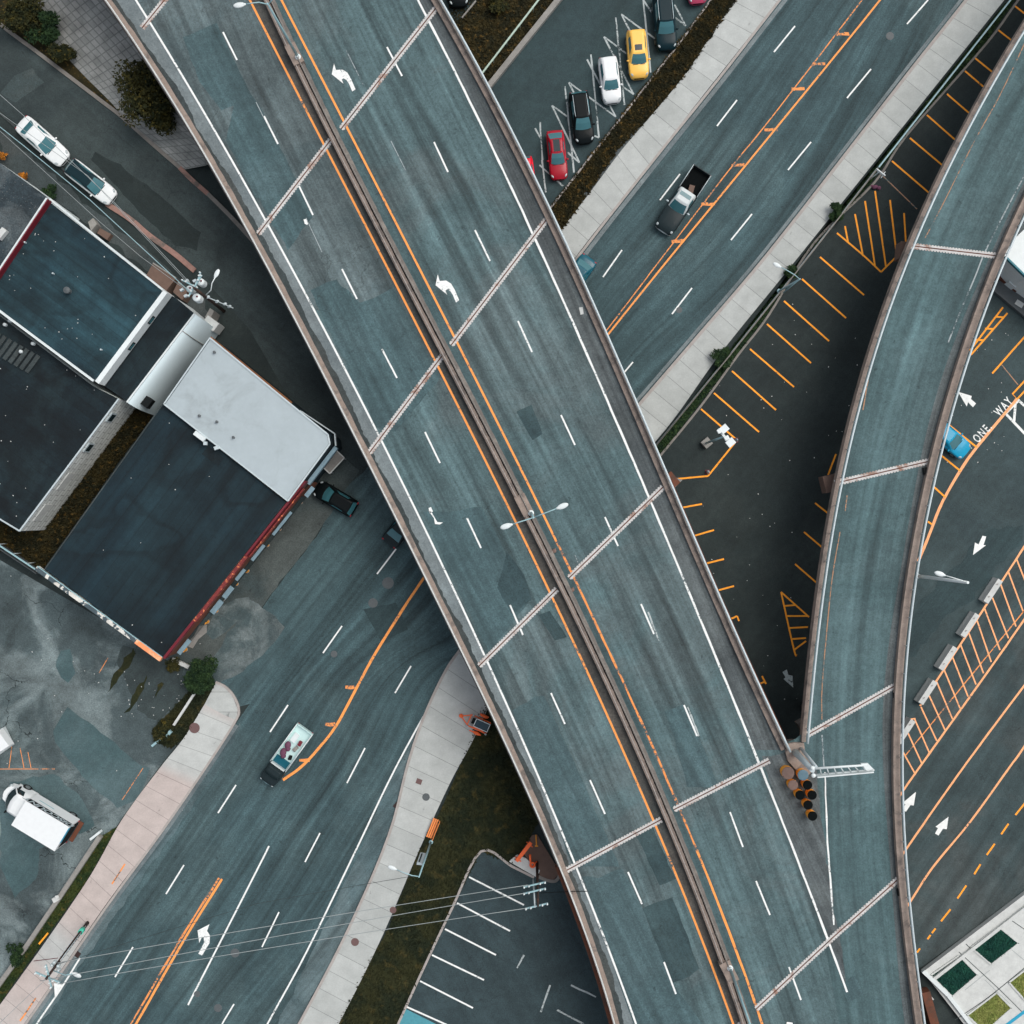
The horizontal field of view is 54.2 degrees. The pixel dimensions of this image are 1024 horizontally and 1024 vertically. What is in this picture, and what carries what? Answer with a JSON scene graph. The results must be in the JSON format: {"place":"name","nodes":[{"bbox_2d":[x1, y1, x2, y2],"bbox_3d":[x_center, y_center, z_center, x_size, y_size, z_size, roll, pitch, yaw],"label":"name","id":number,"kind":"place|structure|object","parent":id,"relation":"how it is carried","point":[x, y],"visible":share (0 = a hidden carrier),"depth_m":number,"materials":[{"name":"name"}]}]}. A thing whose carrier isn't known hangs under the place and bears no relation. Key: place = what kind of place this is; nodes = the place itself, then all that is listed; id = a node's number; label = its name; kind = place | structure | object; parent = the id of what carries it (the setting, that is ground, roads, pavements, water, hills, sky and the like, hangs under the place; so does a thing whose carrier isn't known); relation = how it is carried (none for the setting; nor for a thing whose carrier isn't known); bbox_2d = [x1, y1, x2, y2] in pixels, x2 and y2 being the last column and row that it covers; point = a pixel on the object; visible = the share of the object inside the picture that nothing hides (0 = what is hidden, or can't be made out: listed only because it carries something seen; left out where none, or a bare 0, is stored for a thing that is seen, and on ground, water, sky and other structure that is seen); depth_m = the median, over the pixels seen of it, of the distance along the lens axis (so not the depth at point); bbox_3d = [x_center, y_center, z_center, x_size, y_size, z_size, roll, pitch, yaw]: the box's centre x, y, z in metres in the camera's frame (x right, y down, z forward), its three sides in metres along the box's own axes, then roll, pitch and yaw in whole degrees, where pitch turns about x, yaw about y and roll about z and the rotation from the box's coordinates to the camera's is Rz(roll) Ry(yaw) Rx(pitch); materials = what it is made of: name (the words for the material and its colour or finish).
{"place":"outdoors","nodes":[
{"label":"outdoors","id":0,"kind":"place"},
{"bbox_2d":[21,0,205,168],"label":"paved slope","id":1,"kind":"structure","parent":0,"point":[94,35],"depth_m":94.25,"materials":[{"name":"grey stone"}]},
{"bbox_2d":[46,42,76,63],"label":"shrub","id":2,"kind":"object","parent":1,"relation":"on","point":[57,53],"visible":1,"depth_m":93.60,"materials":[{"name":"green plant"}]},
{"bbox_2d":[0,684,237,1023],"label":"pavement","id":3,"kind":"structure","parent":0,"point":[152,808],"depth_m":94.86,"materials":[{"name":"concrete"}]},
{"bbox_2d":[34,921,88,988],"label":"utility pole","id":4,"kind":"object","parent":3,"relation":"on","point":[81,930],"visible":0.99,"depth_m":86.32,"materials":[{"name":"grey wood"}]},
{"bbox_2d":[59,908,524,983],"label":"overhead wire","id":5,"kind":"object","parent":4,"relation":"attached to","point":[291,944],"visible":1,"depth_m":84.41,"materials":[{"name":"grey metal"}]},
{"bbox_2d":[0,27,367,480],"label":"side street","id":6,"kind":"structure","parent":0,"point":[161,197],"depth_m":95.00,"materials":[{"name":"grey asphalt"}]},
{"bbox_2d":[15,115,69,166],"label":"parked car","id":7,"kind":"object","parent":6,"relation":"on","point":[50,155],"visible":0.99,"depth_m":93.98,"materials":[{"name":"white paint"}]},
{"bbox_2d":[0,23,179,167],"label":"kerb","id":8,"kind":"structure","parent":6,"relation":"on","point":[96,97],"depth_m":94.86,"materials":[{"name":"grey concrete"}]},
{"bbox_2d":[64,158,117,204],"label":"parked car","id":9,"kind":"object","parent":6,"relation":"on","point":[80,178],"visible":0.96,"depth_m":93.80,"materials":[{"name":"white paint"}]},
{"bbox_2d":[105,204,195,272],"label":"kerb","id":10,"kind":"structure","parent":6,"relation":"on","point":[171,251],"depth_m":94.85,"materials":[{"name":"stone"}]},
{"bbox_2d":[301,653,487,1023],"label":"pavement","id":11,"kind":"structure","parent":0,"point":[444,739],"depth_m":94.86,"materials":[{"name":"concrete"}]},
{"bbox_2d":[0,33,966,1023],"bbox_3d":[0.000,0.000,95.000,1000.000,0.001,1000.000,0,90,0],"label":"ground","id":12,"kind":"structure","parent":0,"point":[236,337],"depth_m":95.00,"materials":[{"name":"concrete"}]},
{"bbox_2d":[5,942,25,967],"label":"shrub","id":13,"kind":"object","parent":12,"relation":"on","point":[16,958],"visible":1,"depth_m":94.15,"materials":[{"name":"green plant"}]},
{"bbox_2d":[0,543,37,573],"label":"metal fence","id":14,"kind":"object","parent":12,"relation":"on","point":[17,557],"visible":0.66,"depth_m":93.23,"materials":[{"name":"grey metal"}]},
{"bbox_2d":[0,0,44,35],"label":"shrub","id":15,"kind":"object","parent":12,"relation":"on","point":[23,14],"visible":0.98,"depth_m":93.02,"materials":[{"name":"green plant"}]},
{"bbox_2d":[0,163,79,278],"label":"flat roof building","id":16,"kind":"structure","parent":12,"relation":"on","point":[24,205],"depth_m":88.29,"materials":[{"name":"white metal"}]},
{"bbox_2d":[23,10,60,46],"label":"shrub","id":17,"kind":"object","parent":12,"relation":"on","point":[50,31],"visible":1,"depth_m":93.40,"materials":[{"name":"green plant"}]},
{"bbox_2d":[0,826,117,1001],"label":"grass verge","id":18,"kind":"object","parent":12,"relation":"on","point":[69,896],"depth_m":94.95,"materials":[{"name":"green plant"}]},
{"bbox_2d":[0,0,118,111],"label":"leaf litter","id":19,"kind":"object","parent":12,"relation":"on","point":[70,68],"visible":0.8,"depth_m":94.97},
{"bbox_2d":[0,313,135,531],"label":"brick sided building","id":20,"kind":"structure","parent":12,"relation":"on","point":[62,422],"depth_m":89.99,"materials":[{"name":"brick"}]},
{"bbox_2d":[0,417,151,563],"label":"weed strip","id":21,"kind":"object","parent":12,"relation":"on","point":[86,496],"visible":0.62,"depth_m":94.97,"materials":[{"name":"green plant"}]},
{"bbox_2d":[0,408,152,567],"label":"weeds","id":22,"kind":"object","parent":21,"relation":"on","point":[41,547],"visible":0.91,"depth_m":94.62,"materials":[{"name":"green plant"}]},
{"bbox_2d":[0,560,189,977],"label":"worn lot","id":23,"kind":"structure","parent":12,"relation":"on","point":[79,751],"depth_m":95.00,"materials":[{"name":"grey asphalt"}]},
{"bbox_2d":[0,727,13,754],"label":"white van","id":24,"kind":"object","parent":23,"relation":"on","point":[6,742],"visible":1,"depth_m":93.48,"materials":[{"name":"paint"}]},
{"bbox_2d":[2,783,83,850],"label":"box truck","id":25,"kind":"object","parent":23,"relation":"on","point":[44,821],"visible":1,"depth_m":91.88,"materials":[{"name":"white paint"}]},
{"bbox_2d":[0,834,102,986],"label":"wall","id":26,"kind":"structure","parent":23,"relation":"on","point":[61,894],"depth_m":94.40,"materials":[{"name":"concrete"}]},
{"bbox_2d":[0,132,206,318],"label":"dirt strip","id":27,"kind":"object","parent":12,"relation":"on","point":[17,160],"visible":0.71,"depth_m":94.99,"materials":[{"name":"grey concrete"}]},
{"bbox_2d":[147,263,180,293],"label":"shed","id":28,"kind":"structure","parent":27,"relation":"on","point":[161,279],"depth_m":93.40,"materials":[{"name":"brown wood"}]},
{"bbox_2d":[0,198,224,414],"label":"teal roof building","id":29,"kind":"structure","parent":12,"relation":"on","point":[76,294],"depth_m":88.79,"materials":[{"name":"concrete"}]},
{"bbox_2d":[24,681,239,1023],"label":"kerb","id":30,"kind":"structure","parent":12,"relation":"on","point":[152,843],"depth_m":94.84,"materials":[{"name":"concrete"}]},
{"bbox_2d":[111,59,173,127],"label":"autumn tree","id":31,"kind":"object","parent":12,"relation":"on","point":[145,94],"visible":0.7,"depth_m":91.47,"materials":[{"name":"green plant"}]},
{"bbox_2d":[143,96,176,136],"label":"tree","id":32,"kind":"object","parent":12,"relation":"on","point":[163,124],"visible":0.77,"depth_m":92.48,"materials":[{"name":"green plant"}]},
{"bbox_2d":[153,718,171,743],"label":"shrub","id":33,"kind":"object","parent":12,"relation":"on","point":[163,728],"visible":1,"depth_m":94.30,"materials":[{"name":"green plant"}]},
{"bbox_2d":[152,686,213,748],"bbox_3d":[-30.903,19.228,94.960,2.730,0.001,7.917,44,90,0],"label":"grass verge","id":34,"kind":"object","parent":12,"relation":"on","point":[180,710],"depth_m":94.96,"materials":[{"name":"green plant"}]},
{"bbox_2d":[35,337,341,660],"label":"corner shop","id":35,"kind":"structure","parent":12,"relation":"on","point":[207,489],"depth_m":88.99,"materials":[{"name":"concrete"}]},
{"bbox_2d":[184,496,305,642],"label":"shop window","id":36,"kind":"structure","parent":35,"relation":"in","point":[302,498],"depth_m":92.98,"materials":[{"name":"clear glass"}]},
{"bbox_2d":[182,654,218,694],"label":"shrub","id":37,"kind":"object","parent":12,"relation":"on","point":[198,678],"visible":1,"depth_m":93.52,"materials":[{"name":"green plant"}]},
{"bbox_2d":[179,269,232,312],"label":"utility pole","id":38,"kind":"object","parent":12,"relation":"on","point":[202,283],"visible":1,"depth_m":86.29,"materials":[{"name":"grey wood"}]},
{"bbox_2d":[207,193,252,243],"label":"kerb","id":39,"kind":"structure","parent":12,"relation":"on","point":[228,214],"depth_m":94.86,"materials":[{"name":"grey concrete"}]},
{"bbox_2d":[169,459,359,681],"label":"shop forecourt","id":40,"kind":"structure","parent":12,"relation":"on","point":[241,631],"depth_m":94.99,"materials":[{"name":"concrete"}]},
{"bbox_2d":[324,451,345,473],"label":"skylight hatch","id":41,"kind":"object","parent":40,"relation":"on","point":[337,459],"visible":0.53,"depth_m":93.44,"materials":[{"name":"metal"}]},
{"bbox_2d":[313,481,358,516],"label":"parked car","id":42,"kind":"object","parent":40,"relation":"on","point":[335,498],"visible":1,"depth_m":93.75,"materials":[{"name":"black paint"}]},
{"bbox_2d":[337,705,538,1023],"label":"grass verge","id":43,"kind":"object","parent":12,"relation":"on","point":[489,833],"depth_m":94.95,"materials":[{"name":"green plant"}]},
{"bbox_2d":[459,713,490,735],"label":"sign trailer","id":44,"kind":"object","parent":43,"relation":"on","point":[479,725],"visible":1,"depth_m":94.28,"materials":[{"name":"orange metal"}]},
{"bbox_2d":[102,0,863,1023],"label":"overpass","id":45,"kind":"object","parent":12,"relation":"on","point":[370,168],"visible":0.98,"depth_m":88.00,"materials":[{"name":"concrete"}]},
{"bbox_2d":[233,0,300,59],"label":"street lamp","id":46,"kind":"object","parent":45,"relation":"on","point":[242,4],"visible":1,"depth_m":81.04,"materials":[{"name":"white metal"}]},
{"bbox_2d":[792,747,873,777],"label":"sign gantry","id":47,"kind":"object","parent":45,"relation":"on","point":[802,759],"visible":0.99,"depth_m":82.94,"materials":[{"name":"metal"}]},
{"bbox_2d":[489,0,509,14],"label":"shrub","id":48,"kind":"object","parent":12,"relation":"on","point":[498,6],"visible":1,"depth_m":94.25,"materials":[{"name":"green plant"}]},
{"bbox_2d":[400,852,608,1023],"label":"parking lot","id":49,"kind":"structure","parent":12,"relation":"on","point":[527,966],"depth_m":95.00,"materials":[{"name":"grey asphalt"}]},
{"bbox_2d":[397,849,534,1023],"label":"kerb","id":50,"kind":"structure","parent":49,"relation":"on","point":[452,907],"depth_m":94.85,"materials":[{"name":"concrete"}]},
{"bbox_2d":[510,854,539,876],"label":"traffic island","id":51,"kind":"structure","parent":12,"relation":"on","point":[524,863],"depth_m":94.85,"materials":[{"name":"concrete"}]},
{"bbox_2d":[522,834,557,879],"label":"dirt patch","id":52,"kind":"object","parent":12,"relation":"on","point":[542,857],"depth_m":94.88,"materials":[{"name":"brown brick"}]},
{"bbox_2d":[523,861,547,909],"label":"utility pole","id":53,"kind":"object","parent":52,"relation":"on","point":[537,884],"visible":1,"depth_m":86.14,"materials":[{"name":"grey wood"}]},
{"bbox_2d":[41,893,524,980],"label":"overhead wire","id":54,"kind":"object","parent":53,"relation":"attached to","point":[282,935],"visible":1,"depth_m":85.28,"materials":[{"name":"grey metal"}]},
{"bbox_2d":[58,885,526,962],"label":"overhead wire","id":55,"kind":"object","parent":53,"relation":"attached to","point":[291,922],"visible":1,"depth_m":85.71,"materials":[{"name":"grey metal"}]},
{"bbox_2d":[492,0,708,205],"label":"parking lot","id":56,"kind":"structure","parent":12,"relation":"on","point":[553,65],"depth_m":95.00,"materials":[{"name":"grey asphalt"}]},
{"bbox_2d":[488,0,561,88],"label":"wall","id":57,"kind":"structure","parent":56,"relation":"on","point":[522,44],"depth_m":94.50,"materials":[{"name":"concrete"}]},
{"bbox_2d":[546,130,568,180],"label":"parked car","id":58,"kind":"object","parent":56,"relation":"on","point":[556,152],"visible":1,"depth_m":93.97,"materials":[{"name":"red paint"}]},
{"bbox_2d":[568,91,594,144],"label":"parked car","id":59,"kind":"object","parent":56,"relation":"on","point":[581,117],"visible":1,"depth_m":93.76,"materials":[{"name":"black paint"}]},
{"bbox_2d":[598,56,622,104],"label":"parked car","id":60,"kind":"object","parent":56,"relation":"on","point":[609,78],"visible":1,"depth_m":93.70,"materials":[{"name":"white paint"}]},
{"bbox_2d":[550,0,710,207],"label":"kerb","id":61,"kind":"structure","parent":56,"relation":"on","point":[591,155],"depth_m":94.80,"materials":[{"name":"concrete"}]},
{"bbox_2d":[625,29,650,79],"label":"parked car","id":62,"kind":"object","parent":56,"relation":"on","point":[637,52],"visible":1,"depth_m":93.72,"materials":[{"name":"yellow paint"}]},
{"bbox_2d":[651,0,678,51],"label":"parked car","id":63,"kind":"object","parent":56,"relation":"on","point":[665,28],"visible":1,"depth_m":93.76,"materials":[{"name":"black paint"}]},
{"bbox_2d":[555,1,730,218],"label":"planted bank","id":64,"kind":"structure","parent":12,"relation":"on","point":[616,153],"depth_m":94.94,"materials":[{"name":"green plant"}]},
{"bbox_2d":[551,0,736,230],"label":"ground cover","id":65,"kind":"object","parent":64,"relation":"on","point":[642,111],"visible":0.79,"depth_m":94.78,"materials":[{"name":"green plant"}]},
{"bbox_2d":[709,347,734,367],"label":"shrub","id":66,"kind":"object","parent":12,"relation":"on","point":[721,355],"visible":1,"depth_m":94.15,"materials":[{"name":"green plant"}]},
{"bbox_2d":[828,202,843,221],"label":"shrub","id":67,"kind":"object","parent":12,"relation":"on","point":[836,213],"visible":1,"depth_m":94.06,"materials":[{"name":"green plant"}]},
{"bbox_2d":[661,0,1023,738],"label":"dark parking lot","id":68,"kind":"structure","parent":12,"relation":"on","point":[755,502],"depth_m":95.00,"materials":[{"name":"black asphalt"}]},
{"bbox_2d":[700,424,735,448],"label":"floodlight mast","id":69,"kind":"object","parent":68,"relation":"on","point":[706,442],"visible":1,"depth_m":86.15,"materials":[{"name":"metal"}]},
{"bbox_2d":[656,0,1010,445],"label":"pavement railing","id":70,"kind":"object","parent":68,"relation":"on","point":[833,224],"visible":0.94,"depth_m":93.80,"materials":[{"name":"grey metal"}]},
{"bbox_2d":[657,0,1011,453],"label":"planted strip","id":71,"kind":"object","parent":68,"relation":"on","point":[830,221],"visible":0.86,"depth_m":94.98,"materials":[{"name":"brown plant"}]},
{"bbox_2d":[657,0,1015,452],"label":"weeds","id":72,"kind":"object","parent":71,"relation":"on","point":[698,397],"visible":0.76,"depth_m":94.90,"materials":[{"name":"green plant"}]},
{"bbox_2d":[660,0,1018,455],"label":"kerb","id":73,"kind":"structure","parent":68,"relation":"on","point":[828,227],"depth_m":94.86,"materials":[{"name":"grey concrete"}]},
{"bbox_2d":[788,19,1023,1023],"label":"curved ramp","id":74,"kind":"structure","parent":12,"relation":"on","point":[950,253],"depth_m":88.00,"materials":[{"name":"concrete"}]},
{"bbox_2d":[918,571,968,583],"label":"street lamp","id":75,"kind":"object","parent":74,"relation":"attached to","point":[940,574],"visible":0.99,"depth_m":81.81,"materials":[{"name":"white metal"}]},
{"bbox_2d":[918,987,938,1023],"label":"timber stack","id":76,"kind":"object","parent":12,"relation":"on","point":[930,1012],"visible":0.78,"depth_m":93.95,"materials":[{"name":"brown wood"}]},
{"bbox_2d":[901,214,1023,722],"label":"parking lot","id":77,"kind":"structure","parent":12,"relation":"on","point":[974,534],"depth_m":95.00,"materials":[{"name":"grey asphalt"}]},
{"bbox_2d":[914,678,936,704],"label":"concrete barrier","id":78,"kind":"object","parent":77,"relation":"on","point":[925,691],"visible":1,"depth_m":94.18,"materials":[{"name":"concrete"}]},
{"bbox_2d":[933,644,956,670],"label":"concrete barrier","id":79,"kind":"object","parent":77,"relation":"on","point":[945,657],"visible":1,"depth_m":94.18,"materials":[{"name":"concrete"}]},
{"bbox_2d":[941,424,970,458],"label":"parked car","id":80,"kind":"object","parent":77,"relation":"on","point":[957,445],"visible":0.58,"depth_m":94.03,"materials":[{"name":"blue paint"}]},
{"bbox_2d":[955,611,978,637],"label":"concrete barrier","id":81,"kind":"object","parent":77,"relation":"on","point":[967,624],"visible":1,"depth_m":94.19,"materials":[{"name":"concrete"}]},
{"bbox_2d":[978,577,1002,603],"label":"concrete barrier","id":82,"kind":"object","parent":77,"relation":"on","point":[990,590],"visible":1,"depth_m":94.19,"materials":[{"name":"concrete"}]},
{"bbox_2d":[991,280,1023,317],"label":"raised walk","id":83,"kind":"structure","parent":77,"relation":"on","point":[1013,300],"depth_m":94.60,"materials":[{"name":"concrete"}]},
{"bbox_2d":[996,222,1023,297],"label":"white roof building","id":84,"kind":"structure","parent":77,"relation":"on","point":[1011,277],"depth_m":91.79,"materials":[{"name":"metal"}]},
{"bbox_2d":[921,891,1023,1023],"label":"plaza deck","id":85,"kind":"structure","parent":12,"relation":"on","point":[975,975],"depth_m":94.50,"materials":[{"name":"concrete"}]},
{"bbox_2d":[32,0,963,1023],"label":"road","id":86,"kind":"structure","parent":0,"point":[348,666],"depth_m":94.99,"materials":[{"name":"grey asphalt"}]},
{"bbox_2d":[27,724,237,1023],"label":"gutter strip","id":87,"kind":"object","parent":86,"relation":"on","point":[124,887],"visible":0.99,"depth_m":94.99,"materials":[{"name":"grey concrete"}]},
{"bbox_2d":[260,723,312,786],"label":"open truck","id":88,"kind":"object","parent":86,"relation":"on","point":[275,770],"visible":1,"depth_m":94.07,"materials":[{"name":"white paint"}]},
{"bbox_2d":[298,649,459,1023],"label":"kerb","id":89,"kind":"structure","parent":86,"relation":"on","point":[384,846],"depth_m":94.84,"materials":[{"name":"concrete"}]},
{"bbox_2d":[382,521,404,548],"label":"moving car","id":90,"kind":"object","parent":86,"relation":"on","point":[392,537],"visible":0.3,"depth_m":93.95,"materials":[{"name":"grey paint"}]},
{"bbox_2d":[576,253,596,280],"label":"moving car","id":91,"kind":"object","parent":86,"relation":"on","point":[586,264],"visible":0.33,"depth_m":93.95,"materials":[{"name":"teal paint"}]},
{"bbox_2d":[575,0,780,260],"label":"kerb","id":92,"kind":"structure","parent":86,"relation":"on","point":[679,128],"depth_m":94.84,"materials":[{"name":"concrete"}]},
{"bbox_2d":[655,164,710,235],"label":"pickup truck","id":93,"kind":"object","parent":86,"relation":"on","point":[676,210],"visible":1,"depth_m":93.93,"materials":[{"name":"grey paint"}]},
{"bbox_2d":[584,0,786,254],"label":"gutter strip","id":94,"kind":"object","parent":86,"relation":"on","point":[685,126],"visible":0.73,"depth_m":94.99,"materials":[{"name":"grey concrete"}]},
{"bbox_2d":[637,0,961,401],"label":"gutter strip","id":95,"kind":"object","parent":86,"relation":"on","point":[714,310],"visible":0.78,"depth_m":94.99,"materials":[{"name":"grey concrete"}]},
{"bbox_2d":[638,0,967,405],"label":"kerb","id":96,"kind":"structure","parent":86,"relation":"on","point":[767,254],"depth_m":94.84,"materials":[{"name":"concrete"}]},
{"bbox_2d":[447,0,553,81],"bbox_3d":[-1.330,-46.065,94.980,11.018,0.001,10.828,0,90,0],"label":"grass verge","id":97,"kind":"object","parent":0,"point":[495,37],"depth_m":94.98,"materials":[{"name":"green plant"}]},
{"bbox_2d":[562,0,777,258],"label":"pavement","id":98,"kind":"structure","parent":0,"point":[733,32],"depth_m":94.86,"materials":[{"name":"grey concrete"}]},
{"bbox_2d":[640,0,1003,440],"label":"pavement","id":99,"kind":"structure","parent":0,"point":[662,404],"depth_m":94.86,"materials":[{"name":"grey concrete"}]},
{"bbox_2d":[900,546,1023,970],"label":"road","id":100,"kind":"structure","parent":0,"point":[964,779],"depth_m":94.99,"materials":[{"name":"grey asphalt"}]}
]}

